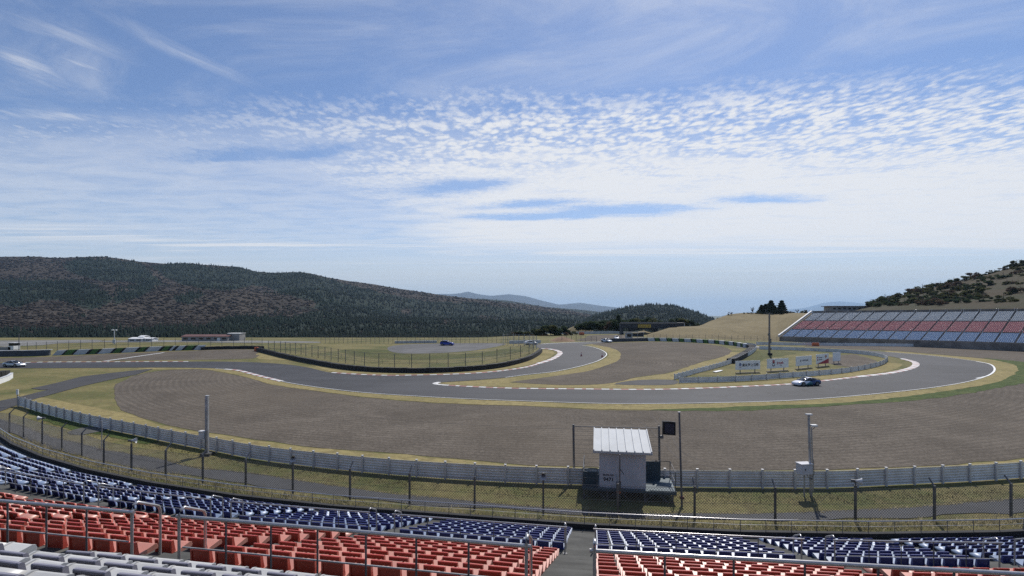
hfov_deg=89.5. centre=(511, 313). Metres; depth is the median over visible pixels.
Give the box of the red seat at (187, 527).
[181,525,195,528]
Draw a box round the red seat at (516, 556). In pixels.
[507,554,524,562]
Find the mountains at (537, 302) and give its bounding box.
[439,292,618,311]
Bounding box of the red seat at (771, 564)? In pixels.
[757,562,778,565]
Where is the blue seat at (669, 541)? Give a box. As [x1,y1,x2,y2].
[665,540,677,544]
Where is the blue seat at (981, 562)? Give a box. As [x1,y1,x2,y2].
[974,559,989,566]
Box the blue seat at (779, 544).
[774,541,789,547]
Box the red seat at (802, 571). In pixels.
[790,569,812,573]
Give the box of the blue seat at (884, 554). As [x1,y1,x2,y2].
[877,554,891,555]
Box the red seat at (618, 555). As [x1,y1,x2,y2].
[616,554,632,560]
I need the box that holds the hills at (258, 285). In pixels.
[0,256,589,337]
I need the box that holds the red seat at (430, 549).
[421,547,442,551]
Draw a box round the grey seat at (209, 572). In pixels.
[181,569,241,575]
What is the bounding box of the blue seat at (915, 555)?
[908,554,922,556]
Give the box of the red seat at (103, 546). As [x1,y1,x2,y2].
[92,539,129,552]
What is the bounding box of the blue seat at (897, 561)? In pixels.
[893,557,908,564]
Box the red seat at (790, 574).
[781,572,803,575]
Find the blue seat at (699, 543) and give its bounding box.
[693,542,706,544]
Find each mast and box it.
[111,329,116,343]
[765,309,771,354]
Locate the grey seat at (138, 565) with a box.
[104,561,167,570]
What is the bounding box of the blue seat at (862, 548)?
[855,547,867,550]
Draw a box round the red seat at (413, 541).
[406,540,423,543]
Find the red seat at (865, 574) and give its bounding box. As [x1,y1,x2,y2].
[860,573,882,575]
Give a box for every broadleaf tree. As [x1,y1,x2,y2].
[515,331,522,335]
[535,328,547,335]
[544,325,561,334]
[549,325,557,330]
[551,328,562,335]
[560,325,569,332]
[574,324,584,330]
[583,321,594,330]
[589,321,604,330]
[602,321,613,330]
[604,321,619,330]
[677,318,688,324]
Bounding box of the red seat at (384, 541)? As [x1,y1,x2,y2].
[375,540,393,543]
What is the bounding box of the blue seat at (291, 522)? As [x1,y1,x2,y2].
[286,520,297,523]
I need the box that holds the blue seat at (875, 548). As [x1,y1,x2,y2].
[870,547,884,550]
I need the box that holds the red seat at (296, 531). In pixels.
[287,529,302,533]
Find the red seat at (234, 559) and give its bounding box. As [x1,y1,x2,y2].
[215,551,240,565]
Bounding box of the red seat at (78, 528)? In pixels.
[66,525,101,530]
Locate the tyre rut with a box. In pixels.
[634,417,663,444]
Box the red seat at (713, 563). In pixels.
[702,562,723,564]
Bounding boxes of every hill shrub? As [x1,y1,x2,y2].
[872,302,881,306]
[886,300,896,305]
[904,288,926,292]
[918,286,932,291]
[921,299,932,304]
[923,298,948,303]
[929,299,948,304]
[937,291,957,297]
[947,281,963,284]
[952,297,971,302]
[962,282,979,288]
[962,289,980,295]
[965,272,979,274]
[968,286,985,293]
[974,295,993,301]
[983,280,995,284]
[993,294,1019,301]
[994,274,1011,277]
[994,298,1006,302]
[1005,286,1017,291]
[1008,260,1023,266]
[1011,285,1023,292]
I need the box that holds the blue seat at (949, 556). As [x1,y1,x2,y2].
[938,555,952,558]
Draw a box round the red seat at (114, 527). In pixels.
[103,525,134,529]
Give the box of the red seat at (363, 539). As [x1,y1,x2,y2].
[356,538,374,542]
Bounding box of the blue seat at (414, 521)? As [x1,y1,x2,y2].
[406,518,417,524]
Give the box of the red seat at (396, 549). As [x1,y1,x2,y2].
[386,547,407,551]
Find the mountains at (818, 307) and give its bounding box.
[723,301,865,315]
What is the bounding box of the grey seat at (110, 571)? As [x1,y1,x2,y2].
[72,567,148,575]
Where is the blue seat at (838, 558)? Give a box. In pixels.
[824,556,844,561]
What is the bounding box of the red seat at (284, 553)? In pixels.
[272,550,305,556]
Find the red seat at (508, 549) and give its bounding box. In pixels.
[498,548,516,554]
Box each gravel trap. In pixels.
[0,349,258,361]
[114,369,1023,469]
[514,342,731,384]
[577,335,624,340]
[805,346,1023,361]
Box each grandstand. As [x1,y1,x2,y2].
[0,434,1023,575]
[778,308,1023,351]
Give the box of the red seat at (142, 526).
[134,524,151,528]
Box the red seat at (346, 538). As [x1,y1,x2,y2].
[338,536,355,540]
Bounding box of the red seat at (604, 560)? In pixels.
[596,558,614,561]
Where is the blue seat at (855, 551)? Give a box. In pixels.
[849,550,862,553]
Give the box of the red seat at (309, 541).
[301,539,321,544]
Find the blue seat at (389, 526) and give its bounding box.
[381,523,393,529]
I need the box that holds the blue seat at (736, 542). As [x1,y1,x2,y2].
[729,541,742,544]
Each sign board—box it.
[735,360,759,372]
[766,358,788,371]
[795,355,811,369]
[816,353,828,366]
[832,352,840,363]
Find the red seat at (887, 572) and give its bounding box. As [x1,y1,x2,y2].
[880,569,908,575]
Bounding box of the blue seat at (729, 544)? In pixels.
[722,543,735,546]
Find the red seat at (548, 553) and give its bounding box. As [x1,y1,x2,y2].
[537,551,554,561]
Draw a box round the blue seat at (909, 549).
[900,548,915,551]
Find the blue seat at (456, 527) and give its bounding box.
[451,526,463,528]
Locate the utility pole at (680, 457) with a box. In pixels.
[678,412,683,505]
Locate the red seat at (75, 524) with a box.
[67,522,84,526]
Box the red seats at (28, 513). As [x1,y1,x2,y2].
[0,321,1023,575]
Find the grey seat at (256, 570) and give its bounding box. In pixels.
[231,567,282,575]
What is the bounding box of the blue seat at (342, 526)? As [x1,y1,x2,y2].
[335,524,347,528]
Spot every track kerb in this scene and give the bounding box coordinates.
[22,361,187,362]
[226,369,282,380]
[332,363,540,375]
[446,376,859,389]
[538,348,562,362]
[860,359,919,376]
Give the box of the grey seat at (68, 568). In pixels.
[31,563,107,573]
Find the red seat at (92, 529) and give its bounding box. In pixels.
[88,527,106,532]
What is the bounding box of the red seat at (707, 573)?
[692,571,717,575]
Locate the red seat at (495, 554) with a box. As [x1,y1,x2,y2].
[485,552,505,557]
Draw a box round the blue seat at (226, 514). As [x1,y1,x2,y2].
[224,511,239,517]
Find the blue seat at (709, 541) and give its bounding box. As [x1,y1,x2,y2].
[702,540,715,542]
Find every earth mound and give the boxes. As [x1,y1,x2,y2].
[550,336,573,341]
[568,326,590,331]
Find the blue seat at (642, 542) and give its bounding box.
[639,541,652,545]
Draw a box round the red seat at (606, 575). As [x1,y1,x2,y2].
[596,574,620,575]
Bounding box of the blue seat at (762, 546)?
[751,545,765,547]
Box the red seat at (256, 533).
[247,531,264,535]
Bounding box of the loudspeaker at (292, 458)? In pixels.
[289,456,295,461]
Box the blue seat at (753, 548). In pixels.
[743,547,757,549]
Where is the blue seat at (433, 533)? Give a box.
[426,531,439,535]
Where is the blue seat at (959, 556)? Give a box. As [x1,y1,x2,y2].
[953,555,968,557]
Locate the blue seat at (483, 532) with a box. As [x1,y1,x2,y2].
[478,530,490,533]
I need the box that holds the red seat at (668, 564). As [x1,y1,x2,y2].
[658,562,678,568]
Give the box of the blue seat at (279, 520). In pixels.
[274,519,285,522]
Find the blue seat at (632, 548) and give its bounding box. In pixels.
[625,546,638,550]
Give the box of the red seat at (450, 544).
[442,543,460,546]
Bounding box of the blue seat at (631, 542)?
[625,541,637,546]
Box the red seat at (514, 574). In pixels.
[507,572,534,575]
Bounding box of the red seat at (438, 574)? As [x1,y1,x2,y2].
[436,572,460,575]
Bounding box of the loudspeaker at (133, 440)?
[128,437,136,443]
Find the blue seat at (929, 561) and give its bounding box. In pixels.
[925,558,940,565]
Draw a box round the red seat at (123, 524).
[117,523,134,526]
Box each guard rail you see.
[17,396,1023,488]
[547,331,624,333]
[674,358,731,379]
[679,346,887,382]
[734,342,756,357]
[756,341,913,346]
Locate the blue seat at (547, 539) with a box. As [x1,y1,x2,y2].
[540,538,552,544]
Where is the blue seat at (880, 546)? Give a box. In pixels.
[871,545,885,547]
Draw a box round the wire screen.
[572,424,660,467]
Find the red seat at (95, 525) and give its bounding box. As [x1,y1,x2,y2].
[88,523,103,528]
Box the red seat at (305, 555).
[295,552,328,559]
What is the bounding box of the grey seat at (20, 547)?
[0,542,36,552]
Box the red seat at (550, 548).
[543,547,558,555]
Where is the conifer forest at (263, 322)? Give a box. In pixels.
[0,256,714,337]
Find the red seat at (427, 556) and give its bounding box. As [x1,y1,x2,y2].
[418,554,442,559]
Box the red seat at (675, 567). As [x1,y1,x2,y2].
[663,565,684,569]
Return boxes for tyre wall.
[0,349,52,356]
[0,370,9,376]
[201,346,263,349]
[256,348,541,372]
[602,338,647,341]
[727,344,754,363]
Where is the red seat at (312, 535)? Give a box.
[303,531,325,539]
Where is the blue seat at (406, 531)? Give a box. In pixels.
[400,529,412,533]
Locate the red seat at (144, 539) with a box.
[134,536,169,542]
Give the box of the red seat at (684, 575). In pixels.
[674,573,699,575]
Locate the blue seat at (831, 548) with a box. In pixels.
[826,547,839,549]
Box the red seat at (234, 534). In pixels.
[224,532,242,536]
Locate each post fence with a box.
[20,337,261,350]
[268,341,532,367]
[270,346,519,362]
[321,335,532,343]
[503,333,536,348]
[563,335,596,341]
[647,334,783,341]
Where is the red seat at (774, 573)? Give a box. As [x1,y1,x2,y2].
[757,571,780,575]
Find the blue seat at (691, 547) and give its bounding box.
[688,546,702,550]
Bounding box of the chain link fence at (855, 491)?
[0,409,1023,522]
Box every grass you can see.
[0,431,1023,531]
[34,418,1022,505]
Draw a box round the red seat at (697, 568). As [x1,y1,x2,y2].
[685,567,708,570]
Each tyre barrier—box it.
[53,345,205,354]
[648,338,745,347]
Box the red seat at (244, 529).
[236,527,251,531]
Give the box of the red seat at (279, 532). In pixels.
[268,530,284,534]
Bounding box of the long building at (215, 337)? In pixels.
[180,334,230,340]
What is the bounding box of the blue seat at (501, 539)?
[495,537,508,541]
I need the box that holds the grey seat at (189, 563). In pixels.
[162,560,215,567]
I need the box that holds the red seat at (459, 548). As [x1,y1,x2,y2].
[452,546,471,550]
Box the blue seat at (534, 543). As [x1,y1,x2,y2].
[523,539,536,545]
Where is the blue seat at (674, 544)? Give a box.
[669,543,681,548]
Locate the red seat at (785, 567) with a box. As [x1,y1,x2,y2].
[769,566,791,569]
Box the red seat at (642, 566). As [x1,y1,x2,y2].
[640,564,661,571]
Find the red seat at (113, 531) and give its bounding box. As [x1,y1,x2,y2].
[106,529,134,534]
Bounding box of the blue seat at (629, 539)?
[623,538,635,543]
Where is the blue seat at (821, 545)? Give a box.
[814,544,827,546]
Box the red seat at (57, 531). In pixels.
[48,528,84,534]
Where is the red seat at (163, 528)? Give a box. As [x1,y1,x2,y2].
[152,526,169,530]
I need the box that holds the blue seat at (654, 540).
[651,539,663,543]
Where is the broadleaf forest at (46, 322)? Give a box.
[0,256,707,337]
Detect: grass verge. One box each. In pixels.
[139,351,1018,409]
[256,350,553,373]
[442,344,901,388]
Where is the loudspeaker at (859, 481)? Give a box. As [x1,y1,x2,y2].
[851,478,862,484]
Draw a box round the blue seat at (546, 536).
[542,535,554,540]
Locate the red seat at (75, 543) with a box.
[68,537,91,550]
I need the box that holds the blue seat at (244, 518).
[239,516,250,519]
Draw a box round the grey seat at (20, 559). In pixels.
[0,555,30,562]
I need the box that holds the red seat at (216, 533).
[207,531,223,535]
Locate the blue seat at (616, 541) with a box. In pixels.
[611,540,622,542]
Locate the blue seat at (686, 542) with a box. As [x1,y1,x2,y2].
[679,541,692,545]
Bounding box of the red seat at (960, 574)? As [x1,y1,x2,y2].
[956,573,977,575]
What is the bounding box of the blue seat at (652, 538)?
[649,537,660,541]
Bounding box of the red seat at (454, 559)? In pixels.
[442,556,466,562]
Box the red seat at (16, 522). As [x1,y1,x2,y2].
[11,520,39,525]
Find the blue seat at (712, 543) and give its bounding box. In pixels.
[707,542,721,545]
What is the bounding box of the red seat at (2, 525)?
[0,523,25,527]
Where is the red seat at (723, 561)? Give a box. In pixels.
[715,560,735,562]
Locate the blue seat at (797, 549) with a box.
[792,546,809,552]
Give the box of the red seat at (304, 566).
[294,558,330,573]
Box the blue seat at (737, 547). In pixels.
[728,546,742,549]
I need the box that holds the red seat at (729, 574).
[718,572,743,575]
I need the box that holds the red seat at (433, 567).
[423,564,453,571]
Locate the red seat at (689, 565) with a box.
[679,563,700,566]
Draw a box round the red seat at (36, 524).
[29,522,60,526]
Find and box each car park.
[0,340,102,345]
[98,340,320,342]
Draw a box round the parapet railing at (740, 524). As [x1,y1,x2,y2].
[0,428,1023,532]
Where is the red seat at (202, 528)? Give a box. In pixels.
[196,527,212,530]
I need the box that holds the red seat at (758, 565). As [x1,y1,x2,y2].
[746,564,768,567]
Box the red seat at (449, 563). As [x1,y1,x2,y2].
[438,560,462,566]
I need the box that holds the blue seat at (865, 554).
[862,553,876,555]
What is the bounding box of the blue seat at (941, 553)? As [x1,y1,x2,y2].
[935,551,948,554]
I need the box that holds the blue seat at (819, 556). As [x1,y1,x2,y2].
[812,553,831,559]
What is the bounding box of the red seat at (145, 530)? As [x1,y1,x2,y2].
[140,528,158,533]
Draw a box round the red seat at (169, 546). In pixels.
[154,539,192,553]
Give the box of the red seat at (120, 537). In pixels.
[110,534,139,540]
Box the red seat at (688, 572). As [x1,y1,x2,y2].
[667,569,691,575]
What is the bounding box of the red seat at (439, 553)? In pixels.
[431,551,453,556]
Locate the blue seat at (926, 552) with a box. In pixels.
[920,551,934,554]
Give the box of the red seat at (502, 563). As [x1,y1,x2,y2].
[493,561,517,566]
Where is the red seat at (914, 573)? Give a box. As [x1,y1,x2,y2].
[899,572,930,575]
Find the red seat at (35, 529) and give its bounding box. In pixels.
[26,526,64,531]
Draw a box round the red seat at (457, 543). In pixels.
[451,542,466,544]
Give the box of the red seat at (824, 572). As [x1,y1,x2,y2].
[813,571,835,574]
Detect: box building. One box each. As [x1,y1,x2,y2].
[227,333,244,340]
[677,323,684,326]
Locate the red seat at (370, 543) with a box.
[360,541,379,545]
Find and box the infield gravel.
[829,354,876,366]
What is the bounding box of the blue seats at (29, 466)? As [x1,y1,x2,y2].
[0,330,1023,558]
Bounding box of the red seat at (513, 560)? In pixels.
[500,557,522,566]
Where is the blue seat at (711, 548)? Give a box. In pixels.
[703,547,718,550]
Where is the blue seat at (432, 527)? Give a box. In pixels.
[429,526,440,529]
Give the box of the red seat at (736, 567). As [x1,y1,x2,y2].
[722,565,744,569]
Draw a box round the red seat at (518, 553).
[513,552,532,559]
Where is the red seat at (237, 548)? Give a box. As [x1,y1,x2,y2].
[224,545,253,551]
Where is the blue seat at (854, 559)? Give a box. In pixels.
[845,557,860,562]
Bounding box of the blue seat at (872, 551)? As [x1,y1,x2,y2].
[863,550,876,553]
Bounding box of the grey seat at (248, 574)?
[222,573,266,575]
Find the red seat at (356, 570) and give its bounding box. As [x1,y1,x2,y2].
[349,563,377,575]
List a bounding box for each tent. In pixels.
[128,337,146,341]
[144,337,157,340]
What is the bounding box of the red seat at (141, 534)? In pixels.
[125,531,158,536]
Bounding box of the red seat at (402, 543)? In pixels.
[394,541,412,545]
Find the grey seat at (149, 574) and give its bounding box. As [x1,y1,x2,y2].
[116,572,189,575]
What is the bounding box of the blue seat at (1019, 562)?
[1011,559,1023,565]
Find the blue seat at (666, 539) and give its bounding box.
[662,538,673,541]
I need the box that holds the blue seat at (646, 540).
[638,539,649,543]
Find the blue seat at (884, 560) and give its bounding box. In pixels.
[877,557,892,564]
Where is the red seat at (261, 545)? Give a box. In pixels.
[253,543,284,548]
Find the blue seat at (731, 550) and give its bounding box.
[719,548,734,551]
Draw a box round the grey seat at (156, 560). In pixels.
[128,557,183,563]
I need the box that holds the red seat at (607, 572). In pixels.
[597,569,618,574]
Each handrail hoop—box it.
[0,467,15,489]
[83,480,98,503]
[98,483,113,505]
[130,501,161,554]
[177,506,206,559]
[210,495,223,517]
[230,498,242,518]
[368,507,376,530]
[394,510,401,532]
[525,533,531,575]
[563,522,566,553]
[593,538,595,575]
[793,534,801,559]
[825,535,835,561]
[982,537,1000,567]
[1014,538,1023,565]
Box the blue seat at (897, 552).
[891,551,905,553]
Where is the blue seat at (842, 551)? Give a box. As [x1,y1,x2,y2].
[836,550,848,553]
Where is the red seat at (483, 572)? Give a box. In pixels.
[479,569,506,575]
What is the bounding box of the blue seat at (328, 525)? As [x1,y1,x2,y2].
[323,523,334,526]
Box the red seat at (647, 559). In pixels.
[638,558,656,561]
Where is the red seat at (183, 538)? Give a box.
[167,535,200,540]
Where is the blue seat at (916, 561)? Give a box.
[909,558,924,565]
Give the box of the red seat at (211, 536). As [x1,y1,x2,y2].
[197,533,219,538]
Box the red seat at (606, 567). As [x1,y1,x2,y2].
[596,565,616,572]
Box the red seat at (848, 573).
[836,572,859,575]
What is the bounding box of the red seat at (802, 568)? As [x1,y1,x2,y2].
[792,567,814,570]
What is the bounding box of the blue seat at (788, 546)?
[783,543,799,549]
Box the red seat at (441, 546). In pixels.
[432,545,451,548]
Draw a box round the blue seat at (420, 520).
[413,517,425,522]
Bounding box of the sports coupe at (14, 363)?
[2,360,26,366]
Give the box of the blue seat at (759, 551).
[751,550,767,553]
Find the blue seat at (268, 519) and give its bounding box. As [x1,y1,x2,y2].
[263,518,273,521]
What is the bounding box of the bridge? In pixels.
[619,322,676,333]
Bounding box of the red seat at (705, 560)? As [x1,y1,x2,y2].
[694,559,714,564]
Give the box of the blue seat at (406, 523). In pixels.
[398,519,410,525]
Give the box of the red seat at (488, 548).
[479,546,497,549]
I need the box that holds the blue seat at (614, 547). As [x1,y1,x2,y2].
[611,545,623,549]
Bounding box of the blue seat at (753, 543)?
[743,542,757,544]
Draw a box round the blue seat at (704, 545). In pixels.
[698,544,712,547]
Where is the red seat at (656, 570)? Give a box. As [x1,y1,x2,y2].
[644,568,666,575]
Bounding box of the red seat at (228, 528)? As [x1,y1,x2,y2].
[220,526,235,529]
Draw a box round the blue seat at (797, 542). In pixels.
[790,541,803,543]
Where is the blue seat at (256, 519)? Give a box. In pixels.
[251,517,262,520]
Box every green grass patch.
[28,409,158,443]
[339,349,521,359]
[741,351,795,361]
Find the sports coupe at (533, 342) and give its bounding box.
[525,340,537,344]
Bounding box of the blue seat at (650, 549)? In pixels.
[640,547,653,551]
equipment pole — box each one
[198,395,214,456]
[795,414,817,496]
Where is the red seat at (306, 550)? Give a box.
[297,547,327,552]
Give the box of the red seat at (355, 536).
[353,535,370,538]
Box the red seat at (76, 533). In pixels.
[67,530,105,535]
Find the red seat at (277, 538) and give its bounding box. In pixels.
[265,533,290,543]
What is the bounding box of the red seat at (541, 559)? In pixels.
[532,556,549,568]
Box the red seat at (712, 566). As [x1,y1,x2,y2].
[700,564,722,568]
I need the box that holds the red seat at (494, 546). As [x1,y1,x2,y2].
[486,545,503,547]
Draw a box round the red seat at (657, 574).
[648,572,672,575]
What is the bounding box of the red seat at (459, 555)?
[453,553,476,558]
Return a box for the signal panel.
[660,421,675,438]
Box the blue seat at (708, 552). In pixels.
[700,550,715,554]
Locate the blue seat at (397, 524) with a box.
[390,521,403,527]
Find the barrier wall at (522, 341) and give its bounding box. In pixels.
[509,340,540,343]
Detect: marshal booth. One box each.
[0,333,21,349]
[624,332,644,337]
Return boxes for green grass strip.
[654,358,1023,410]
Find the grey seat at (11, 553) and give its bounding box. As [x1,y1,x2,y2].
[0,550,64,559]
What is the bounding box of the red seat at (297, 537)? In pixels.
[285,532,308,541]
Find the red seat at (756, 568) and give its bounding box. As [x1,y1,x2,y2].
[745,567,766,570]
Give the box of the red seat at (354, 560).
[345,557,377,564]
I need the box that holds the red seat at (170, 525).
[163,524,176,527]
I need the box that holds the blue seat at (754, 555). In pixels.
[747,553,762,557]
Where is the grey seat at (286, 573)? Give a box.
[267,571,317,575]
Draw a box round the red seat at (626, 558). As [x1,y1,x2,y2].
[617,557,635,559]
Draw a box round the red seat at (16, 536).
[1,530,27,542]
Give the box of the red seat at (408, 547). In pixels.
[400,545,420,549]
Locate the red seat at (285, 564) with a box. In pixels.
[267,556,297,571]
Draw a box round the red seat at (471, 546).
[461,545,478,547]
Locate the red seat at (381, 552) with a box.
[370,549,393,555]
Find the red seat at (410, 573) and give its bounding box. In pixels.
[407,570,436,575]
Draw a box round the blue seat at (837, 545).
[828,544,842,547]
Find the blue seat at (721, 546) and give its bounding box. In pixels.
[713,545,727,548]
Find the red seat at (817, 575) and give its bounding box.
[806,574,829,575]
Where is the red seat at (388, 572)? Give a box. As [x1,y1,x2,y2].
[378,566,411,575]
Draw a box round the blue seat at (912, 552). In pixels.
[906,551,919,554]
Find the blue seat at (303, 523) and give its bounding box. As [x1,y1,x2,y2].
[298,521,309,524]
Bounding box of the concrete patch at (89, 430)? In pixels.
[69,426,105,434]
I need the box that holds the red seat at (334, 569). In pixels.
[321,562,348,575]
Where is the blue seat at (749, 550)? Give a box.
[735,549,750,552]
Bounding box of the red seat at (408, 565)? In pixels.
[397,562,423,569]
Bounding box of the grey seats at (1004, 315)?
[0,311,1023,573]
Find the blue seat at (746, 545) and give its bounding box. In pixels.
[736,544,750,546]
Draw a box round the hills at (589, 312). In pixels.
[480,299,600,314]
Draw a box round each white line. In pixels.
[215,355,983,403]
[511,345,606,376]
[976,361,995,377]
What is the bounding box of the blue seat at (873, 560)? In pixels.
[861,557,876,563]
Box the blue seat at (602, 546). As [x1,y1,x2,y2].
[596,545,608,548]
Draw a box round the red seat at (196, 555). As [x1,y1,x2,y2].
[190,548,229,562]
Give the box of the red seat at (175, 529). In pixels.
[169,528,186,531]
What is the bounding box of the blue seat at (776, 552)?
[768,551,783,554]
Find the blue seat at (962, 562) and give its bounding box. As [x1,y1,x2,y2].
[957,559,973,566]
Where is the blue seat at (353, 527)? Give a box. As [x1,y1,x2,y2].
[348,525,359,529]
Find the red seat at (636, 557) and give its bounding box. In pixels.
[635,555,652,562]
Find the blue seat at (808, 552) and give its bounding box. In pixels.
[802,549,819,556]
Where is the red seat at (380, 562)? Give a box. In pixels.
[371,559,402,566]
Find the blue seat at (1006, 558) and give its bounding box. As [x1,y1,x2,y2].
[989,555,1013,562]
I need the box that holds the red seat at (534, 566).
[519,563,542,575]
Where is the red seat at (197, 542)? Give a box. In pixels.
[188,537,221,548]
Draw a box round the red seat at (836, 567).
[822,566,843,569]
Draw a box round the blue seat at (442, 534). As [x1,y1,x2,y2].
[440,532,452,537]
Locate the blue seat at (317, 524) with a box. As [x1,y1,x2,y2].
[310,522,322,525]
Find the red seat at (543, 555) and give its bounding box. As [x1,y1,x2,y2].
[534,554,551,565]
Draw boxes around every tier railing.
[0,470,82,501]
[0,499,135,551]
[97,486,210,514]
[175,514,530,575]
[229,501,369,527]
[392,513,566,543]
[590,548,1023,575]
[593,528,804,556]
[833,539,1003,566]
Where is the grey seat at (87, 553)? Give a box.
[65,550,121,556]
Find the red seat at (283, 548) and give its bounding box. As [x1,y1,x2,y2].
[275,545,305,551]
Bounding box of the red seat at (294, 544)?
[279,541,308,546]
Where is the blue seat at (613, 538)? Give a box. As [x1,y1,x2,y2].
[610,537,621,542]
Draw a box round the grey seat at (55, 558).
[32,554,98,561]
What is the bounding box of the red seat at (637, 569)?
[620,566,641,575]
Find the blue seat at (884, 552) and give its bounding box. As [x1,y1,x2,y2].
[877,550,891,553]
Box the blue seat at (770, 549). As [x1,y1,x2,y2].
[759,548,774,550]
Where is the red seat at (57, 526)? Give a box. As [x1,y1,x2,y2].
[48,524,83,529]
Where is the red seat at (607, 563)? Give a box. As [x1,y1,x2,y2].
[596,562,615,565]
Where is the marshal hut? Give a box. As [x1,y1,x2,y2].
[582,427,676,503]
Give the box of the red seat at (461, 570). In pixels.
[451,567,480,574]
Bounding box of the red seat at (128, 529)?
[121,527,139,531]
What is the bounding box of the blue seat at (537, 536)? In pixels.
[530,534,541,539]
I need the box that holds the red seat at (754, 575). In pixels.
[744,574,769,575]
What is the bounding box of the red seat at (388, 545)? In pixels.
[380,543,399,547]
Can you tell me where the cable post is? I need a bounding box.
[616,454,623,505]
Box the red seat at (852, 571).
[838,569,861,573]
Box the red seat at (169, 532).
[158,530,189,534]
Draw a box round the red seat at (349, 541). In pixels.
[340,539,359,544]
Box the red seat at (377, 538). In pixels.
[371,537,387,540]
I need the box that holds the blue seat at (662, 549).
[655,548,669,552]
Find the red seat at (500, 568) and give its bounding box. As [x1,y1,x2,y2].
[488,565,513,572]
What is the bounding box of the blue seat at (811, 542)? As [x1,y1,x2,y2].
[804,541,816,544]
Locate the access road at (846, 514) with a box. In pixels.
[0,420,1023,520]
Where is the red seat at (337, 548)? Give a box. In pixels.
[324,545,346,550]
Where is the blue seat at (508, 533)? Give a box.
[504,532,515,535]
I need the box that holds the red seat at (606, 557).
[597,556,613,558]
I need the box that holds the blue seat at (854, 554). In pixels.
[847,553,861,555]
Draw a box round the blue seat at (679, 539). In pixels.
[675,538,687,542]
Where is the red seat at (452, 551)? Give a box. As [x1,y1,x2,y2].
[442,549,463,553]
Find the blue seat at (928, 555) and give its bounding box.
[923,554,937,556]
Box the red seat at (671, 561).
[659,559,678,562]
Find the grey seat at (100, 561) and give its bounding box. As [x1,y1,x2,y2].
[68,557,132,565]
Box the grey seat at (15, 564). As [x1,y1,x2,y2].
[0,558,68,569]
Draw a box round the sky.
[0,0,1023,315]
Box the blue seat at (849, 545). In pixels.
[843,544,856,547]
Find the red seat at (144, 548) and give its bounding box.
[116,541,157,554]
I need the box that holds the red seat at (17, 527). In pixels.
[9,524,44,529]
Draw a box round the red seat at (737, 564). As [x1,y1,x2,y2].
[723,563,745,566]
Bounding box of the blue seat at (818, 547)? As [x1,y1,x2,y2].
[810,546,824,549]
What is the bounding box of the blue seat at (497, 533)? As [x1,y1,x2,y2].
[491,531,503,534]
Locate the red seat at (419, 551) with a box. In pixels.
[408,549,430,554]
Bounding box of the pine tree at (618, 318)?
[612,315,624,330]
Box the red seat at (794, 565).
[779,564,799,566]
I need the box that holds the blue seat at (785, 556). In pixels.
[779,554,795,558]
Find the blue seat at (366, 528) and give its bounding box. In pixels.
[360,526,375,530]
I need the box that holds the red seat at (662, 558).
[655,557,673,564]
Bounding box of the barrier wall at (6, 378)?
[0,373,12,383]
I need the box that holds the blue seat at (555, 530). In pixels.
[547,529,557,535]
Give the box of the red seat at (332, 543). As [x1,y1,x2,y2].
[322,541,342,546]
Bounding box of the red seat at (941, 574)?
[931,573,951,575]
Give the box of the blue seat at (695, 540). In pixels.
[688,539,701,541]
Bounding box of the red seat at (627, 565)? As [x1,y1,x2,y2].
[618,563,638,572]
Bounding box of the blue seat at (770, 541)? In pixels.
[766,539,781,544]
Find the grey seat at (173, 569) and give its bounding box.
[142,565,204,574]
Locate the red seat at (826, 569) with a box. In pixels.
[815,568,837,571]
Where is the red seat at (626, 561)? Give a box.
[617,559,635,568]
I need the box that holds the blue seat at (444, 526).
[438,525,450,527]
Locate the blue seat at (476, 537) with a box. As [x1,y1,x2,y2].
[467,535,480,539]
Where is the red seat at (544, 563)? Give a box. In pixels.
[528,560,546,573]
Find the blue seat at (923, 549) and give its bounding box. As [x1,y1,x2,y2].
[916,548,930,551]
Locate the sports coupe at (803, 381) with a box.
[791,377,820,386]
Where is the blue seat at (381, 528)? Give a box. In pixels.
[371,524,385,530]
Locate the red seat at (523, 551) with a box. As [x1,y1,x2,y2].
[518,549,535,555]
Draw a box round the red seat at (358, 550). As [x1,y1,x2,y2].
[347,547,370,552]
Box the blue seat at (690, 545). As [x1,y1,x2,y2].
[683,544,697,549]
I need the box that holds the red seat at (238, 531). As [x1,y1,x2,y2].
[230,530,247,533]
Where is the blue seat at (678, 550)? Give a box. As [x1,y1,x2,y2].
[670,549,684,552]
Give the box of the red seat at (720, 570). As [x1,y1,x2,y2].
[709,568,732,572]
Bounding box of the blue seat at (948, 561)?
[941,558,956,566]
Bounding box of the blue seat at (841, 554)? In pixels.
[832,553,846,556]
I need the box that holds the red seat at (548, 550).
[540,549,556,559]
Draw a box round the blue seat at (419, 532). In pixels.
[413,530,425,534]
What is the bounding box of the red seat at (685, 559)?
[675,558,693,562]
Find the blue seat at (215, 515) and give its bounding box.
[206,512,221,517]
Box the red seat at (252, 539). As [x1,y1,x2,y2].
[242,534,269,544]
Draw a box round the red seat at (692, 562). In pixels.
[680,560,700,563]
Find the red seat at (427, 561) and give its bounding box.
[413,558,437,564]
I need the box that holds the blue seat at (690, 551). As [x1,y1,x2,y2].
[685,549,699,553]
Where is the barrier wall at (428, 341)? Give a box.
[395,340,436,342]
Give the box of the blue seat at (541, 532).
[532,530,543,535]
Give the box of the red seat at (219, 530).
[213,528,229,532]
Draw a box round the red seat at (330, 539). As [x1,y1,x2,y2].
[321,538,339,542]
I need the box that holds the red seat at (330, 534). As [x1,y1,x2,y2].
[319,530,339,538]
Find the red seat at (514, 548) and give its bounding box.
[504,546,521,551]
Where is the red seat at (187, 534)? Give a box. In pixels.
[181,532,197,536]
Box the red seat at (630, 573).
[622,570,645,575]
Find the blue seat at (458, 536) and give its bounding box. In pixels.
[453,533,466,538]
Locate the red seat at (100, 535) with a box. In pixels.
[88,532,126,538]
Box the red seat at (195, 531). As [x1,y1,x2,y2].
[187,529,203,533]

